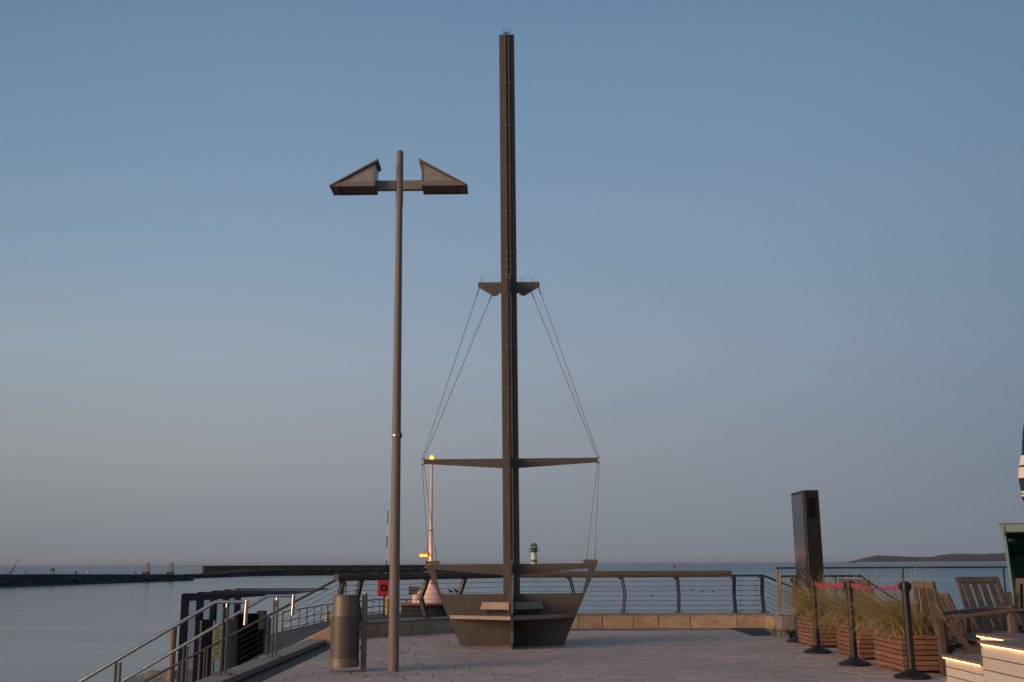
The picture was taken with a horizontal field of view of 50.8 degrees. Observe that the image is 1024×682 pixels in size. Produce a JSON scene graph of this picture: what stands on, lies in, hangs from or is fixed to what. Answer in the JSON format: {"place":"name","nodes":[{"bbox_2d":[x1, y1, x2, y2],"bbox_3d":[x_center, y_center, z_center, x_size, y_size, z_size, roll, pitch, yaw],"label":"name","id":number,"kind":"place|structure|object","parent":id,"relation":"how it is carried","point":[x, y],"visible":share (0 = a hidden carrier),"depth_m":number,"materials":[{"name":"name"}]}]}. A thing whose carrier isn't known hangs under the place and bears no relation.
{"place":"outdoors","nodes":[
{"label":"outdoors","id":0,"kind":"place"},
{"bbox_2d":[258,613,447,657],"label":"quay","id":1,"kind":"structure","parent":0,"point":[313,630],"depth_m":52.10,"materials":[{"name":"concrete"}]},
{"bbox_2d":[177,588,327,681],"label":"glass shelter","id":2,"kind":"object","parent":1,"relation":"on","point":[235,624],"visible":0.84,"depth_m":22.12,"materials":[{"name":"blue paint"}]},
{"bbox_2d":[200,619,212,678],"bbox_3d":[-6.132,6.321,21.574,0.216,1.454,0.060,0,-12,0],"label":"door panel","id":3,"kind":"structure","parent":2,"relation":"in","point":[207,623],"depth_m":21.60,"materials":[{"name":"blue paint"}]},
{"bbox_2d":[236,613,258,665],"bbox_3d":[-5.598,6.451,22.772,0.433,1.351,0.060,0,-12,0],"label":"door panel","id":4,"kind":"structure","parent":2,"relation":"in","point":[252,617],"depth_m":22.77,"materials":[{"name":"black metal"}]},
{"bbox_2d":[296,626,330,643],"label":"stair stringer wall","id":5,"kind":"structure","parent":1,"relation":"on","point":[325,633],"depth_m":18.94,"materials":[{"name":"concrete"}]},
{"bbox_2d":[141,574,346,681],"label":"stair guard railing","id":6,"kind":"object","parent":5,"relation":"attached to","point":[236,632],"visible":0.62,"depth_m":19.07,"materials":[{"name":"metal"}]},
{"bbox_2d":[281,598,411,631],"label":"quay railing","id":7,"kind":"object","parent":1,"relation":"on","point":[306,608],"visible":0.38,"depth_m":58.16,"materials":[{"name":"metal"}]},
{"bbox_2d":[377,580,388,615],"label":"lifebuoy box","id":8,"kind":"object","parent":1,"relation":"on","point":[382,588],"visible":0.81,"depth_m":67.93,"materials":[{"name":"red plastic"}]},
{"bbox_2d":[385,598,388,614],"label":"mooring bollard","id":9,"kind":"object","parent":1,"relation":"on","point":[387,608],"visible":0.84,"depth_m":69.17,"materials":[{"name":"yellow paint"}]},
{"bbox_2d":[384,504,390,603],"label":"rescue pole","id":10,"kind":"object","parent":1,"relation":"on","point":[386,547],"visible":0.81,"depth_m":70.76,"materials":[{"name":"metal"}]},
{"bbox_2d":[409,587,419,593],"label":"notice sign","id":11,"kind":"object","parent":1,"relation":"on","point":[414,590],"visible":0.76,"depth_m":68.57,"materials":[{"name":"metal"}]},
{"bbox_2d":[399,456,446,616],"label":"harbour beacon","id":12,"kind":"object","parent":1,"relation":"on","point":[431,595],"visible":0.54,"depth_m":67.36,"materials":[{"name":"white painted metal"},{"name":"red painted metal"},{"name":"luminous lamp glass"}]},
{"bbox_2d":[0,562,1009,681],"bbox_3d":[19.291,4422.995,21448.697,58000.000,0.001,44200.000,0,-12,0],"label":"sea","id":13,"kind":"structure","parent":0,"point":[64,633],"depth_m":141.18,"materials":[{"name":"blue liquid"}]},
{"bbox_2d":[0,574,193,586],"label":"breakwater","id":14,"kind":"object","parent":13,"relation":"in","point":[30,579],"visible":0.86,"depth_m":260.84,"materials":[{"name":"stone"}]},
{"bbox_2d":[142,563,149,573],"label":"concrete pillar","id":15,"kind":"structure","parent":14,"relation":"on","point":[147,570],"depth_m":294.74,"materials":[{"name":"concrete"}]},
{"bbox_2d":[166,563,173,573],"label":"concrete pillar","id":16,"kind":"structure","parent":14,"relation":"on","point":[171,569],"depth_m":306.22,"materials":[{"name":"concrete"}]},
{"bbox_2d":[116,670,191,681],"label":"landing stage","id":17,"kind":"object","parent":13,"relation":"in","point":[139,678],"depth_m":29.24,"materials":[{"name":"concrete"}]},
{"bbox_2d":[144,670,176,677],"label":"concrete block","id":18,"kind":"structure","parent":17,"relation":"on","point":[148,674],"depth_m":29.53,"materials":[{"name":"beige concrete"}]},
{"bbox_2d":[167,625,176,681],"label":"mooring pile","id":19,"kind":"object","parent":13,"relation":"in","point":[172,645],"visible":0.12,"depth_m":23.07,"materials":[{"name":"beige paint"}]},
{"bbox_2d":[260,617,271,656],"bbox_3d":[-5.846,8.428,25.326,0.240,3.760,0.240,0,-12,0],"label":"mooring pile","id":20,"kind":"object","parent":13,"relation":"in","point":[268,635],"visible":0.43,"depth_m":25.54,"materials":[{"name":"beige paint"}]},
{"bbox_2d":[191,568,512,577],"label":"mole","id":21,"kind":"object","parent":13,"relation":"in","point":[277,572],"visible":0.38,"depth_m":430.33,"materials":[{"name":"concrete"}]},
{"bbox_2d":[202,565,512,572],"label":"mole wall","id":22,"kind":"structure","parent":21,"relation":"on","point":[208,569],"depth_m":449.47,"materials":[{"name":"stone"}]},
{"bbox_2d":[529,543,538,563],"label":"lighthouse","id":23,"kind":"object","parent":22,"relation":"on","point":[533,549],"visible":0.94,"depth_m":506.87,"materials":[{"name":"metal"}]},
{"bbox_2d":[0,0,1023,564],"label":"sky","id":24,"kind":"structure","parent":0,"point":[774,249],"materials":[{"name":"blue"}]},
{"bbox_2d":[262,628,946,681],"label":"plaza","id":25,"kind":"structure","parent":0,"point":[659,655],"depth_m":14.42,"materials":[{"name":"grey stone"}]},
{"bbox_2d":[221,643,326,681],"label":"steel strip","id":26,"kind":"object","parent":25,"relation":"on","point":[243,676],"visible":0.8,"depth_m":14.02,"materials":[{"name":"grey metal"}]},
{"bbox_2d":[242,644,329,681],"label":"gravel strip","id":27,"kind":"object","parent":25,"relation":"on","point":[269,673],"visible":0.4,"depth_m":14.13,"materials":[{"name":"grey gravel"}]},
{"bbox_2d":[329,592,367,671],"bbox_3d":[-2.030,3.604,13.364,0.448,0.951,0.368,0,-12,0],"label":"litter bin","id":28,"kind":"object","parent":25,"relation":"on","point":[344,635],"visible":1,"depth_m":13.25,"materials":[{"name":"metal"}]},
{"bbox_2d":[329,150,467,671],"bbox_3d":[-1.494,0.740,13.991,1.845,6.809,0.393,-1,-12,0],"label":"street lamp","id":29,"kind":"object","parent":25,"relation":"on","point":[363,180],"visible":1,"depth_m":14.25,"materials":[{"name":"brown metal"}]},
{"bbox_2d":[421,26,599,649],"bbox_3d":[-0.034,-0.382,18.345,2.111,10.759,2.111,11,-16,-44],"label":"ship sculpture","id":30,"kind":"object","parent":25,"relation":"on","point":[538,619],"visible":1,"depth_m":17.64,"materials":[{"name":"brown paint"}]},
{"bbox_2d":[330,613,766,638],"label":"kerb wall","id":31,"kind":"structure","parent":25,"relation":"on","point":[417,626],"depth_m":22.03,"materials":[{"name":"stone"}]},
{"bbox_2d":[333,570,834,621],"bbox_3d":[1.758,5.628,21.970,11.320,1.837,2.194,4,-12,-20],"label":"cable fence","id":32,"kind":"object","parent":31,"relation":"on","point":[360,578],"visible":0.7,"depth_m":22.31,"materials":[{"name":"metal"}]},
{"bbox_2d":[729,628,771,635],"bbox_3d":[4.633,5.496,20.385,0.644,0.012,2.182,0,-12,0],"label":"rubber mat","id":33,"kind":"object","parent":25,"relation":"on","point":[756,631],"visible":1,"depth_m":20.33,"materials":[{"name":"grey rubber"}]},
{"bbox_2d":[766,615,775,629],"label":"end block","id":34,"kind":"structure","parent":25,"relation":"on","point":[770,621],"depth_m":21.63,"materials":[{"name":"concrete"}]},
{"bbox_2d":[771,626,777,635],"bbox_3d":[4.697,5.200,19.351,0.230,0.184,0.179,0,-12,0],"label":"weed","id":35,"kind":"object","parent":25,"relation":"on","point":[773,632],"visible":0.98,"depth_m":19.30,"materials":[{"name":"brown plant"}]},
{"bbox_2d":[777,628,785,637],"bbox_3d":[4.748,5.118,18.892,0.192,0.163,0.258,4,-12,-21],"label":"weed","id":36,"kind":"object","parent":25,"relation":"on","point":[782,635],"visible":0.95,"depth_m":18.88,"materials":[{"name":"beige plant"}]},
{"bbox_2d":[786,627,795,637],"bbox_3d":[4.810,5.016,18.490,0.341,0.201,0.287,0,-12,0],"label":"weed","id":37,"kind":"object","parent":25,"relation":"on","point":[791,633],"visible":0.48,"depth_m":18.46,"materials":[{"name":"green plant"}]},
{"bbox_2d":[786,577,799,642],"bbox_3d":[4.740,4.466,17.947,0.403,1.054,0.403,-1,-12,0],"label":"barrier stanchion","id":38,"kind":"object","parent":25,"relation":"on","point":[794,639],"visible":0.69,"depth_m":17.88,"materials":[{"name":"black plastic"}]},
{"bbox_2d":[791,490,824,615],"bbox_3d":[4.982,3.770,18.077,0.307,2.468,0.900,-1,-12,0],"label":"information kiosk","id":39,"kind":"object","parent":25,"relation":"on","point":[807,533],"visible":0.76,"depth_m":17.85,"materials":[{"name":"black metal"}]},
{"bbox_2d":[803,580,831,653],"bbox_3d":[4.449,4.038,15.819,0.403,1.036,0.403,-1,-12,0],"label":"barrier stanchion","id":40,"kind":"object","parent":25,"relation":"on","point":[816,648],"visible":0.92,"depth_m":15.74,"materials":[{"name":"black plastic"}]},
{"bbox_2d":[797,616,841,645],"bbox_3d":[4.925,4.605,17.107,0.540,0.439,0.953,0,-12,0],"label":"planter","id":41,"kind":"object","parent":25,"relation":"on","point":[805,634],"visible":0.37,"depth_m":16.68,"materials":[{"name":"brown wood"}]},
{"bbox_2d":[756,562,841,626],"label":"ornamental grass","id":42,"kind":"object","parent":41,"relation":"in","point":[801,605],"depth_m":17.08,"materials":[{"name":"beige plant"}]},
{"bbox_2d":[838,581,870,666],"bbox_3d":[4.386,3.634,13.911,0.403,1.058,0.403,-1,-11,0],"label":"barrier stanchion","id":43,"kind":"object","parent":25,"relation":"on","point":[853,660],"visible":0.96,"depth_m":13.84,"materials":[{"name":"black plastic"}]},
{"bbox_2d":[814,582,843,587],"bbox_3d":[4.418,3.384,14.957,0.015,0.088,1.845,-1,-12,2],"label":"barrier belt","id":44,"kind":"object","parent":43,"relation":"attached to","point":[831,585],"visible":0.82,"depth_m":14.98,"materials":[{"name":"red fabric"}]},
{"bbox_2d":[836,622,881,659],"bbox_3d":[4.947,4.174,15.015,0.540,0.439,1.004,0,-12,0],"label":"planter","id":45,"kind":"object","parent":25,"relation":"on","point":[865,649],"visible":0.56,"depth_m":14.56,"materials":[{"name":"brown wood"}]},
{"bbox_2d":[791,562,896,634],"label":"ornamental grass","id":46,"kind":"object","parent":45,"relation":"in","point":[839,614],"depth_m":15.05,"materials":[{"name":"beige plant"}]},
{"bbox_2d":[777,629,981,675],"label":"terrace deck","id":47,"kind":"structure","parent":25,"relation":"on","point":[958,649],"depth_m":16.02,"materials":[{"name":"wood"}]},
{"bbox_2d":[838,579,914,608],"bbox_3d":[5.494,3.999,15.716,1.153,1.038,0.882,3,-12,-16],"label":"lounge chair","id":48,"kind":"object","parent":47,"relation":"on","point":[864,581],"visible":0.12,"depth_m":15.54,"materials":[{"name":"brown wood"}]},
{"bbox_2d":[941,654,985,681],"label":"plank step","id":49,"kind":"object","parent":47,"relation":"on","point":[964,667],"visible":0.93,"depth_m":11.07,"materials":[{"name":"beige wood"}]},
{"bbox_2d":[911,581,1016,673],"bbox_3d":[5.442,3.427,12.975,1.037,1.053,0.702,1,-12,-5],"label":"lounge chair","id":50,"kind":"object","parent":47,"relation":"on","point":[958,640],"visible":0.62,"depth_m":12.74,"materials":[{"name":"brown wood"}]},
{"bbox_2d":[938,593,1005,649],"bbox_3d":[6.294,3.890,14.779,0.961,0.865,0.735,1,-12,-8],"label":"lounge chair","id":51,"kind":"object","parent":47,"relation":"on","point":[958,623],"visible":0.16,"depth_m":14.58,"materials":[{"name":"brown wood"}]},
{"bbox_2d":[954,577,1023,648],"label":"lounge chair","id":52,"kind":"object","parent":47,"relation":"on","point":[973,624],"visible":0.52,"depth_m":14.33,"materials":[{"name":"brown wood"}]},
{"bbox_2d":[976,633,1023,652],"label":"plank step","id":53,"kind":"object","parent":47,"relation":"on","point":[1001,636],"visible":0.27,"depth_m":11.77,"materials":[{"name":"beige wood"}]},
{"bbox_2d":[977,640,1023,681],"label":"plank step","id":54,"kind":"object","parent":47,"relation":"on","point":[1003,660],"visible":1,"depth_m":10.16,"materials":[{"name":"beige wood"}]},
{"bbox_2d":[1004,592,1011,604],"bbox_3d":[7.132,4.039,15.446,0.090,0.860,0.090,0,-12,0],"label":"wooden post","id":55,"kind":"object","parent":47,"relation":"on","point":[1008,595],"visible":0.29,"depth_m":15.47,"materials":[{"name":"brown wood"}]},
{"bbox_2d":[999,523,1023,619],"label":"hooded beach chair","id":56,"kind":"object","parent":47,"relation":"on","point":[1013,536],"visible":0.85,"depth_m":16.62,"materials":[{"name":"green wicker"}]},
{"bbox_2d":[999,578,1023,630],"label":"lounge chair","id":57,"kind":"object","parent":47,"relation":"on","point":[1019,582],"visible":0.21,"depth_m":15.57,"materials":[{"name":"brown wood"}]},
{"bbox_2d":[1018,426,1023,500],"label":"folded parasol","id":58,"kind":"object","parent":47,"relation":"on","point":[1021,473],"visible":1,"depth_m":11.14,"materials":[{"name":"white fabric"}]},
{"bbox_2d":[775,615,999,629],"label":"ledge wall","id":59,"kind":"structure","parent":25,"relation":"on","point":[780,623],"depth_m":20.88,"materials":[{"name":"concrete"}]},
{"bbox_2d":[780,575,916,612],"bbox_3d":[6.756,5.068,21.502,2.864,0.789,0.268,1,-12,-8],"label":"hooked handrail","id":60,"kind":"object","parent":59,"relation":"on","point":[861,576],"visible":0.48,"depth_m":21.48,"materials":[{"name":"metal"}]},
{"bbox_2d":[776,566,1006,615],"bbox_3d":[8.618,4.910,21.188,6.808,0.938,0.050,0,-12,0],"label":"glass balustrade","id":61,"kind":"object","parent":59,"relation":"on","point":[778,584],"visible":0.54,"depth_m":21.25,"materials":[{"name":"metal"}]},
{"bbox_2d":[873,630,946,670],"bbox_3d":[4.888,3.812,13.256,0.540,0.439,1.004,0,-12,0],"label":"planter","id":62,"kind":"object","parent":25,"relation":"on","point":[891,654],"visible":0.7,"depth_m":12.81,"materials":[{"name":"brown wood"}]},
{"bbox_2d":[827,561,952,642],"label":"ornamental grass","id":63,"kind":"object","parent":62,"relation":"in","point":[886,618],"depth_m":13.16,"materials":[{"name":"beige plant"}]},
{"bbox_2d":[894,581,930,679],"bbox_3d":[4.545,3.305,12.357,0.403,1.073,0.403,-1,-12,0],"label":"barrier stanchion","id":64,"kind":"object","parent":25,"relation":"on","point":[911,672],"visible":1,"depth_m":12.30,"materials":[{"name":"black plastic"}]},
{"bbox_2d":[851,583,897,589],"bbox_3d":[4.466,3.009,13.230,0.050,0.080,1.500,1,-12,-6],"label":"barrier belt","id":65,"kind":"object","parent":64,"relation":"attached to","point":[884,588],"visible":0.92,"depth_m":13.31,"materials":[{"name":"red fabric"}]},
{"bbox_2d":[842,553,1005,562],"bbox_3d":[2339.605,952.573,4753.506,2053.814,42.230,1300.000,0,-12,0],"label":"headland","id":66,"kind":"structure","parent":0,"point":[966,557],"depth_m":4166.97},
{"bbox_2d":[857,561,1005,562],"bbox_3d":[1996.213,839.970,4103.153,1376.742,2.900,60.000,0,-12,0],"label":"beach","id":67,"kind":"structure","parent":0,"point":[915,562],"depth_m":4085.64,"materials":[{"name":"beige sand"}]},
{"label":"stair","id":68,"kind":"structure","parent":0,"visible":0},
{"bbox_2d":[76,600,248,681],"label":"stair handrail","id":69,"kind":"object","parent":68,"relation":"on","point":[163,632],"visible":0.98,"depth_m":12.89,"materials":[{"name":"metal"}]},
{"bbox_2d":[121,594,294,681],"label":"stair handrail","id":70,"kind":"object","parent":68,"relation":"on","point":[183,645],"visible":0.99,"depth_m":15.25,"materials":[{"name":"metal"}]},
{"bbox_2d":[195,639,325,681],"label":"stone ledge","id":71,"kind":"object","parent":68,"relation":"on","point":[246,666],"visible":0.34,"depth_m":14.44,"materials":[{"name":"concrete"}]}
]}

